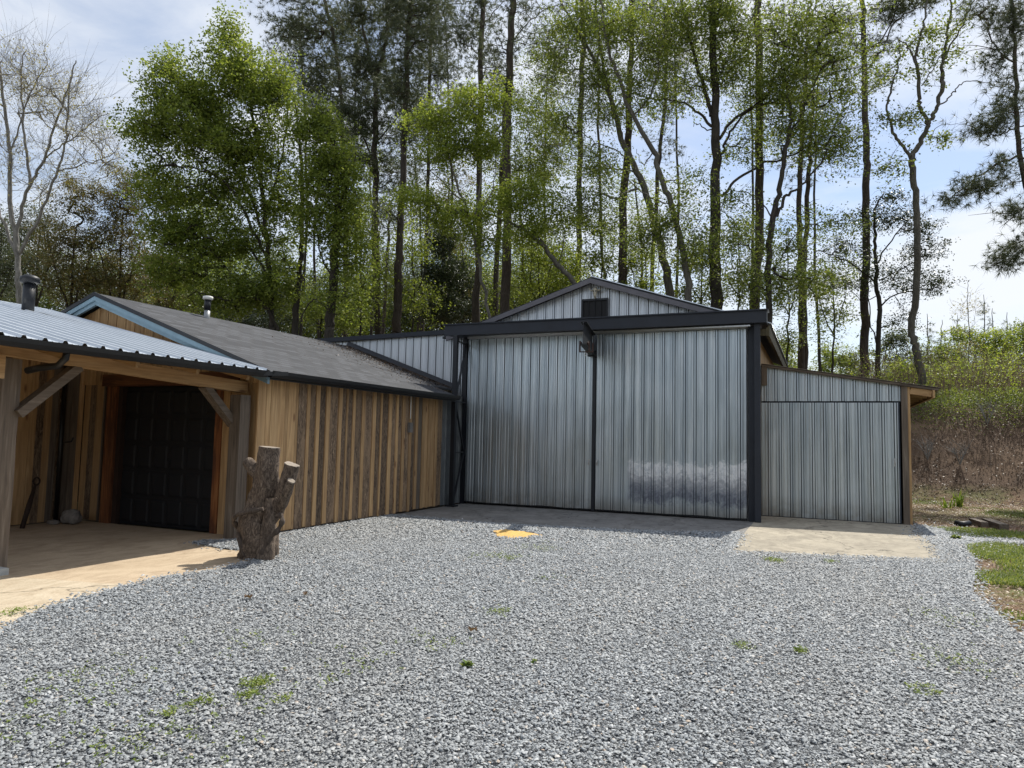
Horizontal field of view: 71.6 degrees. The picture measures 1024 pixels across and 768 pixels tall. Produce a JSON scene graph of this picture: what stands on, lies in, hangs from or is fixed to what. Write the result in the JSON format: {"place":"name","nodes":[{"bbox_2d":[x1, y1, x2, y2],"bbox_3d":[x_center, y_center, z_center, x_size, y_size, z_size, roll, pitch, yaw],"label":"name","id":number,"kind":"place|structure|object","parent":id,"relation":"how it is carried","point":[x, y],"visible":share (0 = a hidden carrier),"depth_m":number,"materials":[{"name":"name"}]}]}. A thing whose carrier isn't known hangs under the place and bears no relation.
{"place":"outdoors","nodes":[
{"label":"outdoors","id":0,"kind":"place"},
{"bbox_2d":[0,576,126,628],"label":"old driveway","id":1,"kind":"structure","parent":0,"point":[23,592],"depth_m":6.72,"materials":[{"name":"concrete"}]},
{"bbox_2d":[0,0,1023,374],"label":"sky","id":2,"kind":"structure","parent":0,"point":[121,29],"materials":[{"name":"white"}]},
{"bbox_2d":[77,399,1023,636],"bbox_3d":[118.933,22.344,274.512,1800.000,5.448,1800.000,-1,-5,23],"label":"ground","id":3,"kind":"structure","parent":0,"point":[999,464],"depth_m":21.85,"materials":[{"name":"soil"}]},
{"bbox_2d":[0,210,45,301],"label":"scrub tree","id":4,"kind":"object","parent":3,"relation":"on","point":[2,291],"visible":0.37,"depth_m":40.46,"materials":[{"name":"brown plant"}]},
{"bbox_2d":[0,200,80,306],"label":"scrub tree","id":5,"kind":"object","parent":3,"relation":"on","point":[9,276],"visible":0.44,"depth_m":38.80,"materials":[{"name":"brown plant"}]},
{"bbox_2d":[0,230,83,308],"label":"distant tree","id":6,"kind":"object","parent":3,"relation":"on","point":[43,303],"visible":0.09,"depth_m":51.21,"materials":[{"name":"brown plant"}]},
{"bbox_2d":[0,157,137,310],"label":"scrub tree","id":7,"kind":"object","parent":3,"relation":"on","point":[74,243],"visible":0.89,"depth_m":35.63,"materials":[{"name":"green plant"}]},
{"bbox_2d":[0,2,141,303],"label":"bare tree","id":8,"kind":"object","parent":3,"relation":"on","point":[15,227],"visible":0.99,"depth_m":29.94,"materials":[{"name":"grey plant"}]},
{"bbox_2d":[1,521,245,583],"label":"carport slab","id":9,"kind":"structure","parent":3,"relation":"on","point":[93,552],"depth_m":8.96,"materials":[{"name":"beige concrete"}]},
{"bbox_2d":[20,477,40,527],"bbox_3d":[-7.562,1.859,11.136,0.080,0.789,0.429,2,-4,-8],"label":"iron bar","id":10,"kind":"object","parent":9,"relation":"on","point":[27,510],"visible":0.99,"depth_m":11.09,"materials":[{"name":"black metal"}]},
{"bbox_2d":[60,509,82,523],"bbox_3d":[-7.188,2.156,11.589,0.343,0.239,0.262,-1,-5,23],"label":"rock","id":11,"kind":"object","parent":9,"relation":"on","point":[72,516],"visible":1,"depth_m":11.50,"materials":[{"name":"grey stone"}]},
{"bbox_2d":[0,274,287,567],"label":"carport","id":12,"kind":"object","parent":9,"relation":"on","point":[54,340],"visible":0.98,"depth_m":8.89,"materials":[{"name":"grey wood"}]},
{"bbox_2d":[64,154,184,305],"bbox_3d":[-20.393,-4.056,37.155,6.146,16.224,5.355,-1,-5,23],"label":"scrub tree","id":13,"kind":"object","parent":3,"relation":"on","point":[120,248],"visible":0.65,"depth_m":37.09,"materials":[{"name":"green plant"}]},
{"bbox_2d":[112,239,203,314],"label":"scrub tree","id":14,"kind":"object","parent":3,"relation":"on","point":[172,299],"visible":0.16,"depth_m":41.78,"materials":[{"name":"green plant"}]},
{"bbox_2d":[137,164,262,315],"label":"tall tree","id":15,"kind":"object","parent":3,"relation":"on","point":[205,256],"visible":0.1,"depth_m":43.31,"materials":[{"name":"green plant"}]},
{"bbox_2d":[100,0,322,334],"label":"maple tree","id":16,"kind":"object","parent":3,"relation":"on","point":[233,150],"visible":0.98,"depth_m":26.55,"materials":[{"name":"green plant"}]},
{"bbox_2d":[191,258,268,328],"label":"cedar tree","id":17,"kind":"object","parent":3,"relation":"on","point":[255,323],"visible":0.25,"depth_m":37.77,"materials":[{"name":"green plant"}]},
{"bbox_2d":[6,292,461,533],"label":"wooden workshop","id":18,"kind":"structure","parent":3,"relation":"on","point":[355,440],"depth_m":11.85,"materials":[{"name":"brown wood"}]},
{"bbox_2d":[119,387,216,531],"bbox_3d":[-5.561,1.175,11.477,2.220,2.260,0.088,-1,-5,23],"label":"garage door","id":19,"kind":"structure","parent":18,"relation":"in","point":[169,435],"depth_m":11.48,"materials":[{"name":"black paint"}]},
{"bbox_2d":[272,334,450,391],"bbox_3d":[-3.409,-0.515,15.572,3.630,1.320,4.445,-1,-5,23],"label":"roof debris","id":20,"kind":"object","parent":18,"relation":"on","point":[397,369],"visible":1,"depth_m":17.09,"materials":[{"name":"brown plant"}]},
{"bbox_2d":[231,244,319,333],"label":"distant tree","id":21,"kind":"object","parent":3,"relation":"on","point":[280,321],"visible":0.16,"depth_m":51.79,"materials":[{"name":"green plant"}]},
{"bbox_2d":[257,281,339,338],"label":"distant tree","id":22,"kind":"object","parent":3,"relation":"on","point":[310,332],"visible":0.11,"depth_m":54.24,"materials":[{"name":"green plant"}]},
{"bbox_2d":[257,7,347,335],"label":"pine tree","id":23,"kind":"object","parent":3,"relation":"on","point":[284,45],"visible":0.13,"depth_m":40.94,"materials":[{"name":"green plant"}]},
{"bbox_2d":[247,0,386,336],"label":"pine tree","id":24,"kind":"object","parent":3,"relation":"on","point":[318,77],"visible":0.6,"depth_m":35.68,"materials":[{"name":"green plant"}]},
{"bbox_2d":[281,281,377,337],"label":"sapling","id":25,"kind":"object","parent":3,"relation":"on","point":[320,315],"visible":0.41,"depth_m":31.88,"materials":[{"name":"green plant"}]},
{"bbox_2d":[269,74,391,337],"bbox_3d":[-6.748,-3.764,25.631,4.450,14.492,3.443,4,-5,-29],"label":"maple tree","id":26,"kind":"object","parent":3,"relation":"on","point":[338,183],"visible":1,"depth_m":25.72,"materials":[{"name":"green plant"}]},
{"bbox_2d":[313,0,401,334],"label":"pine tree","id":27,"kind":"object","parent":3,"relation":"on","point":[355,85],"visible":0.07,"depth_m":42.02,"materials":[{"name":"green plant"}]},
{"bbox_2d":[311,124,416,334],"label":"tall tree","id":28,"kind":"object","parent":3,"relation":"on","point":[371,313],"visible":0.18,"depth_m":43.54,"materials":[{"name":"green plant"}]},
{"bbox_2d":[321,183,407,335],"bbox_3d":[-6.346,-2.272,29.835,3.722,12.152,3.340,5,-6,-40],"label":"sapling","id":29,"kind":"object","parent":3,"relation":"on","point":[365,280],"visible":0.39,"depth_m":29.88,"materials":[{"name":"green plant"}]},
{"bbox_2d":[312,0,434,334],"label":"pine tree","id":30,"kind":"object","parent":3,"relation":"on","point":[371,65],"visible":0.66,"depth_m":32.81,"materials":[{"name":"green plant"}]},
{"bbox_2d":[365,181,419,333],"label":"pine tree","id":31,"kind":"object","parent":3,"relation":"on","point":[385,301],"visible":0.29,"depth_m":39.94,"materials":[{"name":"green plant"}]},
{"bbox_2d":[373,257,439,332],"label":"distant tree","id":32,"kind":"object","parent":3,"relation":"on","point":[403,323],"visible":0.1,"depth_m":51.62,"materials":[{"name":"green plant"}]},
{"bbox_2d":[363,0,465,332],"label":"pine tree","id":33,"kind":"object","parent":3,"relation":"on","point":[410,8],"visible":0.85,"depth_m":29.83,"materials":[{"name":"green plant"}]},
{"bbox_2d":[373,214,455,331],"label":"sapling","id":34,"kind":"object","parent":3,"relation":"on","point":[415,253],"visible":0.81,"depth_m":30.78,"materials":[{"name":"green plant"}]},
{"bbox_2d":[371,120,475,331],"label":"tall tree","id":35,"kind":"object","parent":3,"relation":"on","point":[414,223],"visible":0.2,"depth_m":44.66,"materials":[{"name":"green plant"}]},
{"bbox_2d":[394,0,476,330],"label":"pine tree","id":36,"kind":"object","parent":3,"relation":"on","point":[438,75],"visible":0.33,"depth_m":37.90,"materials":[{"name":"green plant"}]},
{"bbox_2d":[403,218,481,330],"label":"cedar tree","id":37,"kind":"object","parent":3,"relation":"on","point":[448,274],"visible":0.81,"depth_m":33.66,"materials":[{"name":"green plant"}]},
{"bbox_2d":[404,158,495,323],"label":"tall tree","id":38,"kind":"object","parent":3,"relation":"on","point":[468,178],"visible":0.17,"depth_m":45.98,"materials":[{"name":"green plant"}]},
{"bbox_2d":[400,0,508,317],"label":"pine tree","id":39,"kind":"object","parent":3,"relation":"on","point":[489,30],"visible":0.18,"depth_m":42.19,"materials":[{"name":"green plant"}]},
{"bbox_2d":[378,66,538,317],"bbox_3d":[-1.842,-3.485,23.631,5.476,13.829,3.146,2,-4,-12],"label":"young maple","id":40,"kind":"object","parent":3,"relation":"on","point":[456,150],"visible":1,"depth_m":23.79,"materials":[{"name":"green plant"}]},
{"bbox_2d":[429,252,489,323],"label":"cedar tree","id":41,"kind":"object","parent":3,"relation":"on","point":[466,290],"visible":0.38,"depth_m":35.76,"materials":[{"name":"green plant"}]},
{"bbox_2d":[434,0,518,322],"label":"pine tree","id":42,"kind":"object","parent":3,"relation":"on","point":[482,21],"visible":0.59,"depth_m":30.88,"materials":[{"name":"green plant"}]},
{"bbox_2d":[451,242,518,322],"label":"distant tree","id":43,"kind":"object","parent":3,"relation":"on","point":[482,295],"visible":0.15,"depth_m":52.02,"materials":[{"name":"green plant"}]},
{"bbox_2d":[477,78,526,316],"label":"pine tree","id":44,"kind":"object","parent":3,"relation":"on","point":[495,281],"visible":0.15,"depth_m":34.91,"materials":[{"name":"green plant"}]},
{"bbox_2d":[0,514,1023,767],"bbox_3d":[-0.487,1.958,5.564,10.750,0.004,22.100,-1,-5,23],"label":"gravel yard","id":45,"kind":"structure","parent":3,"relation":"on","point":[482,712],"depth_m":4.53,"materials":[{"name":"grey gravel"}]},
{"bbox_2d":[231,446,299,560],"bbox_3d":[-3.019,1.486,8.787,0.914,1.427,0.554,-1,-5,23],"label":"tree stump","id":46,"kind":"object","parent":45,"relation":"on","point":[261,514],"visible":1,"depth_m":8.69,"materials":[{"name":"brown wood"}]},
{"bbox_2d":[0,541,1017,766],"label":"weeds","id":47,"kind":"object","parent":45,"relation":"on","point":[258,680],"visible":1,"depth_m":4.29,"materials":[{"name":"green plant"}]},
{"bbox_2d":[492,529,541,538],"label":"sand","id":48,"kind":"structure","parent":45,"relation":"on","point":[507,533],"depth_m":11.26,"materials":[{"name":"beige sand"}]},
{"bbox_2d":[730,515,952,562],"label":"concrete slab","id":49,"kind":"structure","parent":45,"relation":"on","point":[801,535],"depth_m":11.65,"materials":[{"name":"beige concrete"}]},
{"bbox_2d":[761,364,939,524],"bbox_3d":[8.061,1.400,17.286,3.350,3.282,6.165,-1,-5,23],"label":"lean to shed","id":50,"kind":"object","parent":49,"relation":"on","point":[834,446],"visible":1,"depth_m":14.66,"materials":[{"name":"metal"}]},
{"bbox_2d":[761,402,901,523],"bbox_3d":[6.542,1.586,14.681,2.625,2.430,0.117,-1,-5,23],"label":"sliding door","id":51,"kind":"structure","parent":50,"relation":"in","point":[820,460],"depth_m":14.65,"materials":[{"name":"metal"}]},
{"bbox_2d":[466,0,566,313],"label":"pine tree","id":52,"kind":"object","parent":3,"relation":"on","point":[512,40],"visible":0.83,"depth_m":27.88,"materials":[{"name":"green plant"}]},
{"bbox_2d":[442,166,593,283],"bbox_3d":[0.217,-2.100,24.716,5.900,11.348,2.867,0,-4,11],"label":"leaning sapling","id":53,"kind":"object","parent":3,"relation":"on","point":[528,192],"visible":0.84,"depth_m":24.82,"materials":[{"name":"green plant"}]},
{"bbox_2d":[465,135,572,319],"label":"tall tree","id":54,"kind":"object","parent":3,"relation":"on","point":[523,287],"visible":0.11,"depth_m":40.77,"materials":[{"name":"green plant"}]},
{"bbox_2d":[483,226,583,315],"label":"sapling","id":55,"kind":"object","parent":3,"relation":"on","point":[533,283],"visible":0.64,"depth_m":29.75,"materials":[{"name":"green plant"}]},
{"bbox_2d":[484,93,590,300],"bbox_3d":[1.040,-6.443,33.733,4.725,15.281,4.986,-1,-5,23],"label":"sapling","id":56,"kind":"object","parent":3,"relation":"on","point":[529,164],"visible":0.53,"depth_m":33.73,"materials":[{"name":"green plant"}]},
{"bbox_2d":[512,16,591,292],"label":"tall tree","id":57,"kind":"object","parent":3,"relation":"on","point":[523,90],"visible":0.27,"depth_m":43.22,"materials":[{"name":"green plant"}]},
{"bbox_2d":[317,276,787,522],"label":"metal hangar","id":58,"kind":"structure","parent":3,"relation":"on","point":[613,396],"depth_m":15.35,"materials":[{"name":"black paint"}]},
{"bbox_2d":[464,335,593,509],"bbox_3d":[0.334,0.833,16.041,3.065,3.810,0.108,-1,-5,23],"label":"door leaf","id":59,"kind":"structure","parent":58,"relation":"in","point":[529,421],"depth_m":16.01,"materials":[{"name":"grey metal"}]},
{"bbox_2d":[595,329,747,519],"bbox_3d":[3.250,0.800,14.780,3.130,3.810,0.108,-1,-5,23],"label":"door leaf","id":60,"kind":"structure","parent":58,"relation":"in","point":[671,407],"depth_m":14.74,"materials":[{"name":"grey metal"}]},
{"bbox_2d":[520,236,603,299],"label":"sapling","id":61,"kind":"object","parent":3,"relation":"on","point":[576,258],"visible":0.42,"depth_m":30.64,"materials":[{"name":"green plant"}]},
{"bbox_2d":[527,0,611,280],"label":"pine tree","id":62,"kind":"object","parent":3,"relation":"on","point":[582,135],"visible":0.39,"depth_m":32.92,"materials":[{"name":"green plant"}]},
{"bbox_2d":[394,502,752,536],"bbox_3d":[1.152,2.622,13.761,6.460,0.004,3.900,-1,-5,23],"label":"concrete apron","id":63,"kind":"object","parent":3,"relation":"on","point":[506,514],"visible":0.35,"depth_m":13.94,"materials":[{"name":"grey concrete"}]},
{"bbox_2d":[514,0,674,296],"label":"leaning tree","id":64,"kind":"object","parent":3,"relation":"on","point":[571,27],"visible":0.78,"depth_m":26.84,"materials":[{"name":"green plant"}]},
{"bbox_2d":[574,44,624,274],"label":"pine tree","id":65,"kind":"object","parent":3,"relation":"on","point":[597,134],"visible":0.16,"depth_m":37.96,"materials":[{"name":"green plant"}]},
{"bbox_2d":[554,200,653,283],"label":"sapling","id":66,"kind":"object","parent":3,"relation":"on","point":[598,255],"visible":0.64,"depth_m":29.87,"materials":[{"name":"green plant"}]},
{"bbox_2d":[572,0,680,283],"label":"pine tree","id":67,"kind":"object","parent":3,"relation":"on","point":[623,272],"visible":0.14,"depth_m":28.88,"materials":[{"name":"green plant"}]},
{"bbox_2d":[591,153,674,279],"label":"tall tree","id":68,"kind":"object","parent":3,"relation":"on","point":[636,197],"visible":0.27,"depth_m":46.16,"materials":[{"name":"green plant"}]},
{"bbox_2d":[540,0,745,301],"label":"leaning tree","id":69,"kind":"object","parent":3,"relation":"on","point":[673,220],"visible":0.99,"depth_m":24.88,"materials":[{"name":"green plant"}]},
{"bbox_2d":[611,240,687,295],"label":"sapling","id":70,"kind":"object","parent":3,"relation":"on","point":[642,283],"visible":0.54,"depth_m":28.86,"materials":[{"name":"green plant"}]},
{"bbox_2d":[619,0,704,287],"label":"pine tree","id":71,"kind":"object","parent":3,"relation":"on","point":[660,144],"visible":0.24,"depth_m":35.93,"materials":[{"name":"green plant"}]},
{"bbox_2d":[628,0,720,296],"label":"pine tree","id":72,"kind":"object","parent":3,"relation":"on","point":[676,280],"visible":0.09,"depth_m":44.86,"materials":[{"name":"green plant"}]},
{"bbox_2d":[653,236,741,305],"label":"sapling","id":73,"kind":"object","parent":3,"relation":"on","point":[699,298],"visible":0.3,"depth_m":28.81,"materials":[{"name":"green plant"}]},
{"bbox_2d":[680,11,791,260],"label":"tall tree","id":74,"kind":"object","parent":3,"relation":"on","point":[751,126],"visible":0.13,"depth_m":42.24,"materials":[{"name":"green plant"}]},
{"bbox_2d":[699,206,783,309],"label":"sapling","id":75,"kind":"object","parent":3,"relation":"on","point":[735,241],"visible":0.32,"depth_m":29.86,"materials":[{"name":"green plant"}]},
{"bbox_2d":[723,0,799,308],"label":"pine tree","id":76,"kind":"object","parent":3,"relation":"on","point":[759,179],"visible":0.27,"depth_m":27.88,"materials":[{"name":"green plant"}]},
{"bbox_2d":[635,0,897,309],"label":"tall tree","id":77,"kind":"object","parent":3,"relation":"on","point":[715,10],"visible":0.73,"depth_m":25.82,"materials":[{"name":"green plant"}]},
{"bbox_2d":[749,212,827,366],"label":"sapling","id":78,"kind":"object","parent":3,"relation":"on","point":[788,334],"visible":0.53,"depth_m":30.71,"materials":[{"name":"green plant"}]},
{"bbox_2d":[680,0,903,323],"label":"forked tree","id":79,"kind":"object","parent":3,"relation":"on","point":[767,277],"visible":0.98,"depth_m":24.87,"materials":[{"name":"green plant"}]},
{"bbox_2d":[755,3,856,368],"bbox_3d":[13.927,-8.427,32.495,4.205,18.868,3.840,3,-5,-21],"label":"pine tree","id":80,"kind":"object","parent":3,"relation":"on","point":[801,352],"visible":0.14,"depth_m":32.90,"materials":[{"name":"green plant"}]},
{"bbox_2d":[791,83,851,369],"bbox_3d":[14.556,-6.550,33.263,3.106,15.034,2.422,1,-4,3],"label":"pine tree","id":81,"kind":"object","parent":3,"relation":"on","point":[807,190],"visible":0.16,"depth_m":33.49,"materials":[{"name":"green plant"}]},
{"bbox_2d":[776,9,878,371],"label":"pine tree","id":82,"kind":"object","parent":3,"relation":"on","point":[819,344],"visible":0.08,"depth_m":40.94,"materials":[{"name":"green plant"}]},
{"bbox_2d":[808,339,852,374],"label":"shrub","id":83,"kind":"object","parent":3,"relation":"on","point":[826,358],"visible":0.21,"depth_m":43.73,"materials":[{"name":"green plant"}]},
{"bbox_2d":[795,244,868,372],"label":"sapling","id":84,"kind":"object","parent":3,"relation":"on","point":[825,312],"visible":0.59,"depth_m":30.96,"materials":[{"name":"green plant"}]},
{"bbox_2d":[821,342,880,376],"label":"shrub","id":85,"kind":"object","parent":3,"relation":"on","point":[843,361],"visible":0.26,"depth_m":41.88,"materials":[{"name":"green plant"}]},
{"bbox_2d":[823,0,946,377],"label":"pine tree","id":86,"kind":"object","parent":3,"relation":"on","point":[902,8],"visible":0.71,"depth_m":29.89,"materials":[{"name":"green plant"}]},
{"bbox_2d":[803,185,968,378],"bbox_3d":[15.195,-3.643,28.837,6.177,8.927,2.670,2,-4,-6],"label":"evergreen holly","id":87,"kind":"object","parent":3,"relation":"on","point":[876,272],"visible":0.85,"depth_m":28.92,"materials":[{"name":"green plant"}]},
{"bbox_2d":[852,319,929,374],"bbox_3d":[19.457,-0.885,36.106,3.917,4.849,3.543,-1,-5,23],"label":"shrub","id":88,"kind":"object","parent":3,"relation":"on","point":[889,341],"visible":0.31,"depth_m":35.82,"materials":[{"name":"green plant"}]},
{"bbox_2d":[880,356,947,394],"bbox_3d":[17.650,-0.151,31.733,3.333,2.824,3.126,-1,-5,23],"label":"shrub","id":89,"kind":"object","parent":3,"relation":"on","point":[903,362],"visible":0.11,"depth_m":31.74,"materials":[{"name":"green plant"}]},
{"bbox_2d":[830,337,1023,406],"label":"undergrowth","id":90,"kind":"object","parent":3,"relation":"on","point":[987,372],"visible":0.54,"depth_m":26.86,"materials":[{"name":"green plant"}]},
{"bbox_2d":[856,0,998,401],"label":"forked tree","id":91,"kind":"object","parent":3,"relation":"on","point":[928,31],"visible":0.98,"depth_m":25.95,"materials":[{"name":"green plant"}]},
{"bbox_2d":[911,332,982,379],"bbox_3d":[22.067,-0.785,35.812,3.716,3.887,3.786,-1,-5,23],"label":"shrub","id":92,"kind":"object","parent":3,"relation":"on","point":[941,352],"visible":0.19,"depth_m":35.65,"materials":[{"name":"green plant"}]},
{"bbox_2d":[902,501,1023,632],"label":"dry litter","id":93,"kind":"object","parent":3,"relation":"on","point":[975,526],"visible":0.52,"depth_m":15.56,"materials":[{"name":"plant"}]},
{"bbox_2d":[910,386,1023,436],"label":"ground cover","id":94,"kind":"object","parent":3,"relation":"on","point":[1009,400],"visible":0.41,"depth_m":24.02,"materials":[{"name":"green plant"}]},
{"bbox_2d":[911,400,1023,531],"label":"leaf litter","id":95,"kind":"object","parent":3,"relation":"on","point":[1002,504],"visible":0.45,"depth_m":21.59,"materials":[{"name":"brown plant"}]},
{"bbox_2d":[911,400,1023,507],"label":"fallen twigs","id":96,"kind":"object","parent":3,"relation":"on","point":[1021,502],"visible":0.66,"depth_m":21.49,"materials":[{"name":"brown plant"}]},
{"bbox_2d":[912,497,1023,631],"bbox_3d":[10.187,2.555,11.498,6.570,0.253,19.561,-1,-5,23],"label":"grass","id":97,"kind":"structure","parent":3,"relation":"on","point":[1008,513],"depth_m":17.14,"materials":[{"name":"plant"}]},
{"bbox_2d":[946,273,993,362],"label":"bare sapling","id":98,"kind":"object","parent":3,"relation":"on","point":[967,305],"visible":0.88,"depth_m":33.98,"materials":[{"name":"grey plant"}]},
{"bbox_2d":[921,0,1023,277],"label":"pine tree","id":99,"kind":"object","parent":3,"relation":"on","point":[999,115],"visible":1,"depth_m":21.92,"materials":[{"name":"green plant"}]},
{"bbox_2d":[929,324,1016,370],"bbox_3d":[24.348,-1.344,37.857,4.507,4.608,3.675,-2,-5,37],"label":"shrub","id":100,"kind":"object","parent":3,"relation":"on","point":[953,333],"visible":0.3,"depth_m":37.63,"materials":[{"name":"green plant"}]},
{"bbox_2d":[934,526,1023,585],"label":"lawn","id":101,"kind":"structure","parent":3,"relation":"on","point":[1016,566],"depth_m":10.26,"materials":[{"name":"green plant"}]},
{"bbox_2d":[965,322,1023,377],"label":"shrub","id":102,"kind":"object","parent":3,"relation":"on","point":[999,335],"visible":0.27,"depth_m":36.63,"materials":[{"name":"green plant"}]},
{"bbox_2d":[978,317,1023,371],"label":"shrub","id":103,"kind":"object","parent":3,"relation":"on","point":[1021,332],"visible":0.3,"depth_m":37.98,"materials":[{"name":"green plant"}]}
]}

